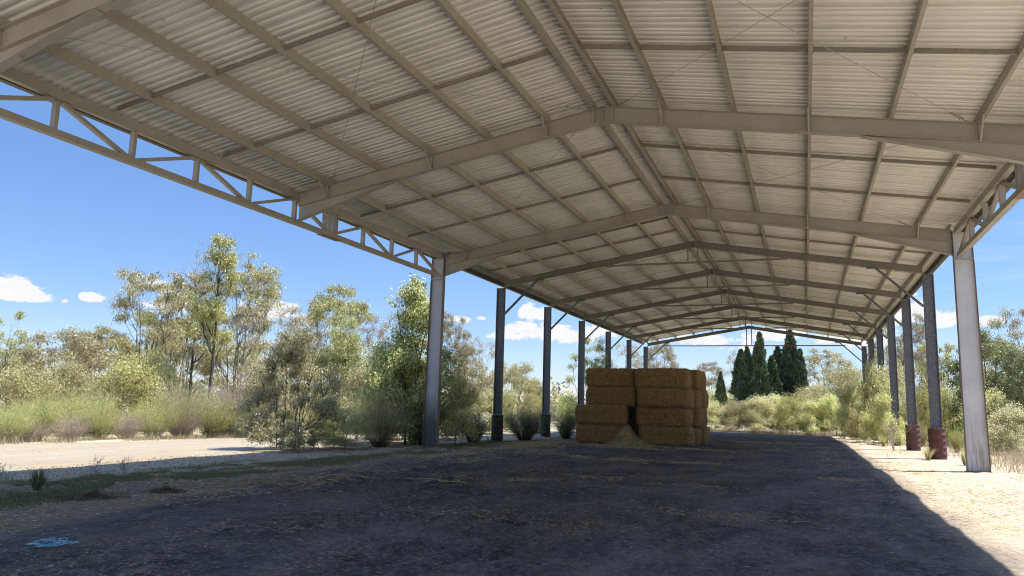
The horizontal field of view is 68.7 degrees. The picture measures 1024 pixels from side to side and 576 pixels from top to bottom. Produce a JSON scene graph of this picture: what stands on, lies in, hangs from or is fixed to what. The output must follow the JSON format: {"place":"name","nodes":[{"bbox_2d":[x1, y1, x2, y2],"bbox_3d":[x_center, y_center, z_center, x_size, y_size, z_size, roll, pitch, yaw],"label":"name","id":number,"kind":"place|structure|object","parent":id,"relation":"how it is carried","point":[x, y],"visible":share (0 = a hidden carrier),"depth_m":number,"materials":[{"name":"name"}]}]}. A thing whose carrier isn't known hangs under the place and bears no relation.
{"place":"outdoors","nodes":[
{"label":"outdoors","id":0,"kind":"place"},
{"bbox_2d":[0,425,553,444],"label":"dry grass","id":1,"kind":"structure","parent":0,"point":[134,438],"depth_m":29.41,"materials":[{"name":"plant"}]},
{"bbox_2d":[0,425,575,481],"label":"gravel track","id":2,"kind":"structure","parent":0,"point":[30,456],"depth_m":23.74,"materials":[{"name":"gravel"}]},
{"bbox_2d":[180,390,241,437],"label":"scrub bush","id":3,"kind":"object","parent":2,"relation":"on","point":[213,426],"visible":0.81,"depth_m":32.70,"materials":[{"name":"green plant"}]},
{"bbox_2d":[197,370,265,435],"bbox_3d":[-12.948,5.275,33.981,3.469,3.150,3.000,4,-9,-12],"label":"scrub bush","id":4,"kind":"object","parent":2,"relation":"on","point":[229,394],"visible":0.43,"depth_m":33.68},
{"bbox_2d":[222,393,269,437],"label":"scrub bush","id":5,"kind":"object","parent":2,"relation":"on","point":[236,426],"visible":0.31,"depth_m":33.49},
{"bbox_2d":[0,439,519,496],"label":"pebble litter","id":6,"kind":"object","parent":2,"relation":"on","point":[194,456],"visible":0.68,"depth_m":20.51,"materials":[{"name":"gravel"}]},
{"bbox_2d":[228,356,301,435],"bbox_3d":[-11.248,5.012,34.719,3.681,4.114,3.297,5,-10,-23],"label":"scrub bush","id":7,"kind":"object","parent":2,"relation":"on","point":[254,381],"visible":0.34,"depth_m":34.61,"materials":[{"name":"green plant"}]},
{"bbox_2d":[0,440,543,511],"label":"green grass","id":8,"kind":"structure","parent":2,"relation":"on","point":[30,497],"depth_m":15.96,"materials":[{"name":"plant"}]},
{"bbox_2d":[227,321,346,452],"bbox_3d":[-7.856,3.523,26.868,4.205,4.808,3.374,2,-9,-2],"label":"gum tree","id":9,"kind":"object","parent":2,"relation":"on","point":[282,354],"visible":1,"depth_m":26.56,"materials":[{"name":"green plant"}]},
{"bbox_2d":[306,315,372,428],"bbox_3d":[-9.192,4.642,40.303,3.642,6.542,3.711,-2,-9,22],"label":"gum tree","id":10,"kind":"object","parent":2,"relation":"on","point":[347,346],"visible":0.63,"depth_m":39.92,"materials":[{"name":"green plant"}]},
{"bbox_2d":[302,404,378,448],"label":"scrub bush","id":11,"kind":"object","parent":2,"relation":"on","point":[335,440],"visible":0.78,"depth_m":27.80,"materials":[{"name":"green plant"}]},
{"bbox_2d":[324,358,386,440],"bbox_3d":[-6.763,5.138,34.159,3.306,3.920,2.961,-4,-10,31],"label":"scrub bush","id":12,"kind":"object","parent":2,"relation":"on","point":[357,376],"visible":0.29,"depth_m":33.72,"materials":[{"name":"green plant"}]},
{"bbox_2d":[357,313,400,369],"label":"gum tree","id":13,"kind":"object","parent":2,"relation":"on","point":[381,333],"visible":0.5,"depth_m":44.12,"materials":[{"name":"green plant"}]},
{"bbox_2d":[344,384,420,447],"bbox_3d":[-5.168,4.920,29.815,3.217,2.932,3.181,1,-9,4],"label":"scrub bush","id":14,"kind":"object","parent":2,"relation":"on","point":[384,422],"visible":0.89,"depth_m":29.46,"materials":[{"name":"green plant"}]},
{"bbox_2d":[344,273,467,444],"bbox_3d":[-4.248,3.043,32.057,5.011,7.483,5.026,8,-11,-36],"label":"gum tree","id":15,"kind":"object","parent":2,"relation":"on","point":[402,363],"visible":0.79,"depth_m":31.92,"materials":[{"name":"green plant"}]},
{"bbox_2d":[443,311,475,384],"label":"gum tree","id":16,"kind":"object","parent":2,"relation":"on","point":[467,353],"visible":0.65,"depth_m":45.27,"materials":[{"name":"green plant"}]},
{"bbox_2d":[444,361,493,409],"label":"gum tree","id":17,"kind":"object","parent":2,"relation":"on","point":[481,375],"visible":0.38,"depth_m":49.47,"materials":[{"name":"green plant"}]},
{"bbox_2d":[461,336,494,424],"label":"gum tree","id":18,"kind":"object","parent":2,"relation":"on","point":[476,354],"visible":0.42,"depth_m":60.55,"materials":[{"name":"green plant"}]},
{"bbox_2d":[469,383,531,433],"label":"scrub bush","id":19,"kind":"object","parent":2,"relation":"on","point":[485,404],"visible":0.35,"depth_m":45.56,"materials":[{"name":"green plant"}]},
{"bbox_2d":[488,359,542,431],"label":"gum tree","id":20,"kind":"object","parent":2,"relation":"on","point":[521,380],"visible":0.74,"depth_m":51.61,"materials":[{"name":"green plant"}]},
{"bbox_2d":[551,391,577,432],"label":"scrub bush","id":21,"kind":"object","parent":2,"relation":"on","point":[569,403],"visible":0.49,"depth_m":55.74,"materials":[{"name":"green plant"}]},
{"bbox_2d":[565,336,614,403],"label":"gum tree","id":22,"kind":"object","parent":2,"relation":"on","point":[592,363],"visible":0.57,"depth_m":55.30,"materials":[{"name":"green plant"}]},
{"bbox_2d":[0,431,1023,575],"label":"earth floor","id":23,"kind":"structure","parent":0,"point":[798,548],"depth_m":10.46,"materials":[{"name":"soil"}]},
{"bbox_2d":[56,488,132,501],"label":"dead grass clump","id":24,"kind":"object","parent":23,"relation":"on","point":[95,494],"visible":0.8,"depth_m":11.70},
{"bbox_2d":[0,438,1023,575],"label":"straw litter","id":25,"kind":"object","parent":23,"relation":"on","point":[451,516],"visible":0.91,"depth_m":10.89,"materials":[{"name":"plant"}]},
{"bbox_2d":[144,440,922,551],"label":"straw patches","id":26,"kind":"object","parent":23,"relation":"on","point":[586,457],"visible":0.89,"depth_m":18.52,"materials":[{"name":"plant"}]},
{"bbox_2d":[575,424,629,443],"bbox_3d":[4.104,6.537,33.560,2.476,1.032,1.403,-1,-9,19],"label":"straw bale","id":27,"kind":"object","parent":23,"relation":"on","point":[591,433],"visible":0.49,"depth_m":33.07},
{"bbox_2d":[574,403,630,425],"bbox_3d":[4.084,5.716,33.697,2.436,1.031,1.418,-2,-9,21],"label":"straw bale","id":28,"kind":"object","parent":27,"relation":"on","point":[607,415],"visible":0.92,"depth_m":33.16},
{"bbox_2d":[586,386,637,407],"bbox_3d":[4.653,4.978,34.306,2.428,1.042,1.394,-2,-9,21],"label":"straw bale","id":29,"kind":"object","parent":28,"relation":"on","point":[619,395],"visible":0.74,"depth_m":33.73},
{"bbox_2d":[586,367,636,386],"bbox_3d":[4.664,4.182,34.559,2.460,1.042,1.414,-2,-9,20],"label":"straw bale","id":30,"kind":"object","parent":29,"relation":"on","point":[610,377],"visible":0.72,"depth_m":34.00},
{"bbox_2d":[603,425,656,445],"bbox_3d":[5.156,6.454,32.735,2.587,0.962,2.015,-2,-9,21],"label":"straw heap","id":31,"kind":"object","parent":23,"relation":"on","point":[626,435],"visible":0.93,"depth_m":32.44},
{"bbox_2d":[638,425,694,446],"bbox_3d":[6.789,6.510,32.885,2.436,1.031,1.418,-2,-9,20],"label":"straw bale","id":32,"kind":"object","parent":23,"relation":"on","point":[658,435],"visible":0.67,"depth_m":32.32},
{"bbox_2d":[636,406,692,427],"bbox_3d":[6.720,5.698,33.127,2.428,1.042,1.394,-2,-10,23],"label":"straw bale","id":33,"kind":"object","parent":32,"relation":"on","point":[672,417],"visible":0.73,"depth_m":32.56},
{"bbox_2d":[637,387,693,409],"bbox_3d":[6.778,4.862,33.117,2.460,1.042,1.414,-2,-9,19],"label":"straw bale","id":34,"kind":"object","parent":33,"relation":"on","point":[655,397],"visible":0.87,"depth_m":32.55},
{"bbox_2d":[634,367,692,387],"bbox_3d":[6.743,4.046,33.381,2.476,1.032,1.403,-2,-9,22],"label":"straw bale","id":35,"kind":"object","parent":34,"relation":"on","point":[657,377],"visible":0.84,"depth_m":32.84},
{"bbox_2d":[0,401,1023,525],"bbox_3d":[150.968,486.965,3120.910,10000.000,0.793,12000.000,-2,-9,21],"label":"ground","id":36,"kind":"structure","parent":0,"point":[953,466],"depth_m":20.10,"materials":[{"name":"soil"}]},
{"bbox_2d":[0,310,37,398],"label":"gum tree","id":37,"kind":"object","parent":36,"relation":"on","point":[22,339],"visible":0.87,"depth_m":34.86,"materials":[{"name":"green plant"}]},
{"bbox_2d":[0,391,45,442],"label":"scrub bush","id":38,"kind":"object","parent":36,"relation":"on","point":[4,424],"visible":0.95,"depth_m":26.35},
{"bbox_2d":[6,417,58,441],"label":"scrub bush","id":39,"kind":"object","parent":36,"relation":"on","point":[29,436],"visible":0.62,"depth_m":27.08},
{"bbox_2d":[0,359,73,430],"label":"scrub bush","id":40,"kind":"object","parent":36,"relation":"on","point":[11,377],"visible":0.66,"depth_m":30.66,"materials":[{"name":"green plant"}]},
{"bbox_2d":[3,387,76,440],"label":"scrub bush","id":41,"kind":"object","parent":36,"relation":"on","point":[48,414],"visible":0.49,"depth_m":27.81,"materials":[{"name":"green plant"}]},
{"bbox_2d":[0,324,118,404],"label":"gum tree","id":42,"kind":"object","parent":36,"relation":"on","point":[76,346],"visible":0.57,"depth_m":36.14,"materials":[{"name":"green plant"}]},
{"bbox_2d":[31,353,97,428],"bbox_3d":[-19.668,4.676,32.983,3.500,3.646,3.135,0,-9,8],"label":"scrub bush","id":43,"kind":"object","parent":36,"relation":"on","point":[63,372],"visible":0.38,"depth_m":33.07,"materials":[{"name":"green plant"}]},
{"bbox_2d":[37,409,101,440],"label":"scrub bush","id":44,"kind":"object","parent":36,"relation":"on","point":[66,430],"visible":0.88,"depth_m":28.33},
{"bbox_2d":[31,379,120,436],"bbox_3d":[-17.846,4.873,31.080,3.313,2.716,3.658,2,-9,-3],"label":"scrub bush","id":45,"kind":"object","parent":36,"relation":"on","point":[69,403],"visible":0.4,"depth_m":30.84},
{"bbox_2d":[73,391,129,438],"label":"scrub bush","id":46,"kind":"object","parent":36,"relation":"on","point":[101,428],"visible":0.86,"depth_m":29.21,"materials":[{"name":"green plant"}]},
{"bbox_2d":[63,323,142,401],"bbox_3d":[-21.797,4.537,39.431,4.160,5.433,4.092,1,-9,5],"label":"gum tree","id":47,"kind":"object","parent":36,"relation":"on","point":[115,337],"visible":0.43,"depth_m":39.38,"materials":[{"name":"green plant"}]},
{"bbox_2d":[77,353,172,429],"bbox_3d":[-17.738,4.870,34.198,4.207,3.826,3.768,3,-9,-10],"label":"scrub bush","id":48,"kind":"object","parent":36,"relation":"on","point":[133,386],"visible":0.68,"depth_m":33.76,"materials":[{"name":"green plant"}]},
{"bbox_2d":[105,407,150,438],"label":"scrub bush","id":49,"kind":"object","parent":36,"relation":"on","point":[127,429],"visible":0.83,"depth_m":30.08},
{"bbox_2d":[114,343,185,428],"bbox_3d":[-17.893,4.957,37.211,3.515,4.563,3.924,1,-9,2],"label":"scrub bush","id":50,"kind":"object","parent":36,"relation":"on","point":[159,371],"visible":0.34,"depth_m":37.03,"materials":[{"name":"green plant"}]},
{"bbox_2d":[104,264,202,399],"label":"gum tree","id":51,"kind":"object","parent":36,"relation":"on","point":[141,287],"visible":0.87,"depth_m":40.71,"materials":[{"name":"green plant"}]},
{"bbox_2d":[125,394,185,438],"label":"scrub bush","id":52,"kind":"object","parent":36,"relation":"on","point":[158,423],"visible":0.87,"depth_m":30.84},
{"bbox_2d":[130,281,223,403],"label":"gum tree","id":53,"kind":"object","parent":36,"relation":"on","point":[146,320],"visible":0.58,"depth_m":41.97,"materials":[{"name":"green plant"}]},
{"bbox_2d":[147,376,217,437],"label":"scrub bush","id":54,"kind":"object","parent":36,"relation":"on","point":[187,409],"visible":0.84,"depth_m":31.89,"materials":[{"name":"plant"}]},
{"bbox_2d":[140,337,232,401],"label":"gum tree","id":55,"kind":"object","parent":36,"relation":"on","point":[205,369],"visible":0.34,"depth_m":49.08,"materials":[{"name":"green plant"}]},
{"bbox_2d":[176,270,222,413],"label":"gum tree","id":56,"kind":"object","parent":36,"relation":"on","point":[201,291],"visible":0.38,"depth_m":44.62,"materials":[{"name":"green plant"}]},
{"bbox_2d":[184,231,244,431],"bbox_3d":[-14.946,2.180,37.662,2.678,10.321,2.504,0,-9,11],"label":"gum tree","id":57,"kind":"object","parent":36,"relation":"on","point":[206,310],"visible":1,"depth_m":37.68,"materials":[{"name":"green plant"}]},
{"bbox_2d":[199,275,270,402],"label":"gum tree","id":58,"kind":"object","parent":36,"relation":"on","point":[258,329],"visible":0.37,"depth_m":47.21,"materials":[{"name":"green plant"}]},
{"bbox_2d":[196,338,289,403],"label":"gum tree","id":59,"kind":"object","parent":36,"relation":"on","point":[232,354],"visible":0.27,"depth_m":50.43,"materials":[{"name":"green plant"}]},
{"bbox_2d":[218,250,286,403],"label":"gum tree","id":60,"kind":"object","parent":36,"relation":"on","point":[269,292],"visible":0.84,"depth_m":45.58,"materials":[{"name":"green plant"}]},
{"bbox_2d":[226,299,319,426],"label":"gum tree","id":61,"kind":"object","parent":36,"relation":"on","point":[296,322],"visible":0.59,"depth_m":43.49,"materials":[{"name":"green plant"}]},
{"bbox_2d":[0,436,594,531],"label":"dry stalk litter","id":62,"kind":"object","parent":36,"relation":"on","point":[254,474],"visible":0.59,"depth_m":14.82,"materials":[{"name":"plant"}]},
{"bbox_2d":[279,316,338,424],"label":"gum tree","id":63,"kind":"object","parent":36,"relation":"on","point":[318,343],"visible":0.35,"depth_m":47.97,"materials":[{"name":"green plant"}]},
{"bbox_2d":[305,281,375,428],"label":"gum tree","id":64,"kind":"object","parent":36,"relation":"on","point":[319,307],"visible":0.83,"depth_m":46.16,"materials":[{"name":"green plant"}]},
{"bbox_2d":[391,391,449,444],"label":"scrub bush","id":65,"kind":"object","parent":36,"relation":"on","point":[417,437],"visible":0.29,"depth_m":30.94,"materials":[{"name":"green plant"}]},
{"bbox_2d":[439,370,480,445],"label":"scrub bush","id":66,"kind":"object","parent":36,"relation":"on","point":[457,394],"visible":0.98,"depth_m":29.79,"materials":[{"name":"green plant"}]},
{"bbox_2d":[457,407,493,441],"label":"scrub bush","id":67,"kind":"object","parent":36,"relation":"on","point":[482,425],"visible":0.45,"depth_m":33.22,"materials":[{"name":"green plant"}]},
{"bbox_2d":[0,362,961,422],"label":"scrub","id":68,"kind":"object","parent":36,"relation":"on","point":[554,401],"visible":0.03,"depth_m":99.78,"materials":[{"name":"green plant"}]},
{"bbox_2d":[491,414,503,440],"bbox_3d":[-0.689,6.533,34.951,0.579,1.310,0.576,-2,-9,21],"label":"steel drum","id":69,"kind":"object","parent":36,"relation":"on","point":[497,429],"visible":0.82,"depth_m":34.73,"materials":[{"name":"green paint"}]},
{"bbox_2d":[0,0,1023,472],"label":"hay shed","id":70,"kind":"structure","parent":36,"relation":"on","point":[642,172],"depth_m":18.30,"materials":[{"name":"beige paint"}]},
{"bbox_2d":[503,403,550,440],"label":"scrub bush","id":71,"kind":"object","parent":36,"relation":"on","point":[523,427],"visible":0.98,"depth_m":35.71,"materials":[{"name":"green plant"}]},
{"bbox_2d":[549,410,576,438],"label":"scrub bush","id":72,"kind":"object","parent":36,"relation":"on","point":[566,431],"visible":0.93,"depth_m":37.72,"materials":[{"name":"green plant"}]},
{"bbox_2d":[641,340,681,368],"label":"gum tree","id":73,"kind":"object","parent":36,"relation":"on","point":[669,357],"visible":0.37,"depth_m":81.90,"materials":[{"name":"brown plant"}]},
{"bbox_2d":[693,361,729,394],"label":"gum tree","id":74,"kind":"object","parent":36,"relation":"on","point":[711,381],"visible":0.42,"depth_m":110.78,"materials":[{"name":"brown plant"}]},
{"bbox_2d":[714,371,730,423],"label":"cypress tree","id":75,"kind":"object","parent":36,"relation":"on","point":[720,389],"visible":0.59,"depth_m":93.98,"materials":[{"name":"green plant"}]},
{"bbox_2d":[727,348,742,405],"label":"cypress tree","id":76,"kind":"object","parent":36,"relation":"on","point":[735,373],"visible":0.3,"depth_m":104.42,"materials":[{"name":"green plant"}]},
{"bbox_2d":[713,397,761,431],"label":"scrub bush","id":77,"kind":"object","parent":36,"relation":"on","point":[734,409],"visible":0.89,"depth_m":65.35,"materials":[{"name":"green plant"}]},
{"bbox_2d":[735,346,752,420],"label":"cypress tree","id":78,"kind":"object","parent":36,"relation":"on","point":[744,377],"visible":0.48,"depth_m":98.13,"materials":[{"name":"green plant"}]},
{"bbox_2d":[747,331,773,414],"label":"cypress tree","id":79,"kind":"object","parent":36,"relation":"on","point":[760,385],"visible":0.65,"depth_m":96.14,"materials":[{"name":"green plant"}]},
{"bbox_2d":[736,393,785,431],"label":"scrub bush","id":80,"kind":"object","parent":36,"relation":"on","point":[767,412],"visible":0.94,"depth_m":64.46,"materials":[{"name":"green plant"}]},
{"bbox_2d":[709,426,841,435],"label":"dry grass","id":81,"kind":"structure","parent":36,"relation":"on","point":[769,431],"depth_m":62.93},
{"bbox_2d":[767,355,786,421],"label":"cypress tree","id":82,"kind":"object","parent":36,"relation":"on","point":[776,384],"visible":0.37,"depth_m":97.89,"materials":[{"name":"green plant"}]},
{"bbox_2d":[777,330,797,423],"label":"cypress tree","id":83,"kind":"object","parent":36,"relation":"on","point":[785,368],"visible":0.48,"depth_m":100.29,"materials":[{"name":"green plant"}]},
{"bbox_2d":[763,392,812,432],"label":"scrub bush","id":84,"kind":"object","parent":36,"relation":"on","point":[787,421],"visible":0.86,"depth_m":63.68,"materials":[{"name":"green plant"}]},
{"bbox_2d":[789,348,813,424],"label":"cypress tree","id":85,"kind":"object","parent":36,"relation":"on","point":[800,377],"visible":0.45,"depth_m":98.22,"materials":[{"name":"green plant"}]},
{"bbox_2d":[787,381,829,423],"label":"scrub bush","id":86,"kind":"object","parent":36,"relation":"on","point":[813,393],"visible":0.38,"depth_m":91.90,"materials":[{"name":"green plant"}]},
{"bbox_2d":[791,398,838,433],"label":"scrub bush","id":87,"kind":"object","parent":36,"relation":"on","point":[824,424],"visible":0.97,"depth_m":62.90,"materials":[{"name":"green plant"}]},
{"bbox_2d":[815,393,840,432],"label":"scrub bush","id":88,"kind":"object","parent":36,"relation":"on","point":[830,403],"visible":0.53,"depth_m":62.88,"materials":[{"name":"green plant"}]},
{"bbox_2d":[803,348,862,419],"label":"gum tree","id":89,"kind":"object","parent":36,"relation":"on","point":[815,358],"visible":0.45,"depth_m":104.72,"materials":[{"name":"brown plant"}]},
{"bbox_2d":[816,361,861,417],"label":"scrub bush","id":90,"kind":"object","parent":36,"relation":"on","point":[842,380],"visible":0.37,"depth_m":84.36,"materials":[{"name":"green plant"}]},
{"bbox_2d":[838,406,870,441],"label":"scrub bush","id":91,"kind":"object","parent":36,"relation":"on","point":[852,434],"visible":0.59,"depth_m":48.80,"materials":[{"name":"green plant"}]},
{"bbox_2d":[831,374,880,436],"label":"scrub bush","id":92,"kind":"object","parent":36,"relation":"on","point":[846,401],"visible":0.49,"depth_m":54.01,"materials":[{"name":"green plant"}]},
{"bbox_2d":[854,356,901,443],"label":"scrub bush","id":93,"kind":"object","parent":36,"relation":"on","point":[872,376],"visible":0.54,"depth_m":45.09,"materials":[{"name":"green plant"}]},
{"bbox_2d":[856,384,906,445],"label":"scrub bush","id":94,"kind":"object","parent":36,"relation":"on","point":[881,402],"visible":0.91,"depth_m":41.30,"materials":[{"name":"green plant"}]},
{"bbox_2d":[868,358,906,442],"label":"scrub bush","id":95,"kind":"object","parent":36,"relation":"on","point":[901,386],"visible":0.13,"depth_m":46.87,"materials":[{"name":"green plant"}]},
{"bbox_2d":[905,424,920,450],"bbox_3d":[18.694,6.963,34.937,0.643,1.260,0.640,-2,-9,21],"label":"steel drum","id":96,"kind":"object","parent":36,"relation":"on","point":[913,440],"visible":0.92,"depth_m":34.70,"materials":[{"name":"red paint"}]},
{"bbox_2d":[884,311,948,426],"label":"gum tree","id":97,"kind":"object","parent":36,"relation":"on","point":[918,329],"visible":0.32,"depth_m":58.78,"materials":[{"name":"green plant"}]},
{"bbox_2d":[899,382,947,443],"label":"scrub bush","id":98,"kind":"object","parent":36,"relation":"on","point":[921,398],"visible":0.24,"depth_m":43.70,"materials":[{"name":"green plant"}]},
{"bbox_2d":[835,439,1023,575],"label":"pale straw litter","id":99,"kind":"object","parent":36,"relation":"on","point":[973,501],"visible":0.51,"depth_m":16.53,"materials":[{"name":"plant"}]},
{"bbox_2d":[914,339,958,427],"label":"gum tree","id":100,"kind":"object","parent":36,"relation":"on","point":[923,363],"visible":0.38,"depth_m":52.85,"materials":[{"name":"green plant"}]},
{"bbox_2d":[927,427,947,459],"bbox_3d":[16.148,5.905,28.449,0.643,1.230,0.639,-2,-9,21],"label":"steel drum","id":101,"kind":"object","parent":36,"relation":"on","point":[937,441],"visible":0.85,"depth_m":28.21,"materials":[{"name":"red paint"}]},
{"bbox_2d":[923,382,963,442],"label":"scrub bush","id":102,"kind":"object","parent":36,"relation":"on","point":[947,415],"visible":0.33,"depth_m":43.83,"materials":[{"name":"green plant"}]},
{"bbox_2d":[939,323,1023,445],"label":"gum tree","id":103,"kind":"object","parent":36,"relation":"on","point":[988,349],"visible":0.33,"depth_m":41.99,"materials":[{"name":"green plant"}]},
{"bbox_2d":[956,383,1016,444],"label":"scrub bush","id":104,"kind":"object","parent":36,"relation":"on","point":[991,399],"visible":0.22,"depth_m":37.62,"materials":[{"name":"green plant"}]},
{"bbox_2d":[986,306,1023,372],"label":"gum tree","id":105,"kind":"object","parent":36,"relation":"on","point":[997,325],"visible":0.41,"depth_m":51.44,"materials":[{"name":"green plant"}]},
{"bbox_2d":[987,399,1023,454],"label":"scrub bush","id":106,"kind":"object","parent":36,"relation":"on","point":[1006,436],"visible":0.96,"depth_m":32.66,"materials":[{"name":"green plant"}]},
{"bbox_2d":[996,345,1023,426],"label":"gum tree","id":107,"kind":"object","parent":36,"relation":"on","point":[1010,391],"visible":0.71,"depth_m":38.17,"materials":[{"name":"green plant"}]},
{"bbox_2d":[0,82,1023,402],"label":"sky","id":108,"kind":"structure","parent":0,"point":[71,215],"materials":[{"name":"blue"}]},
{"bbox_2d":[881,438,1023,472],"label":"dry grass","id":109,"kind":"structure","parent":0,"point":[1016,456],"depth_m":28.17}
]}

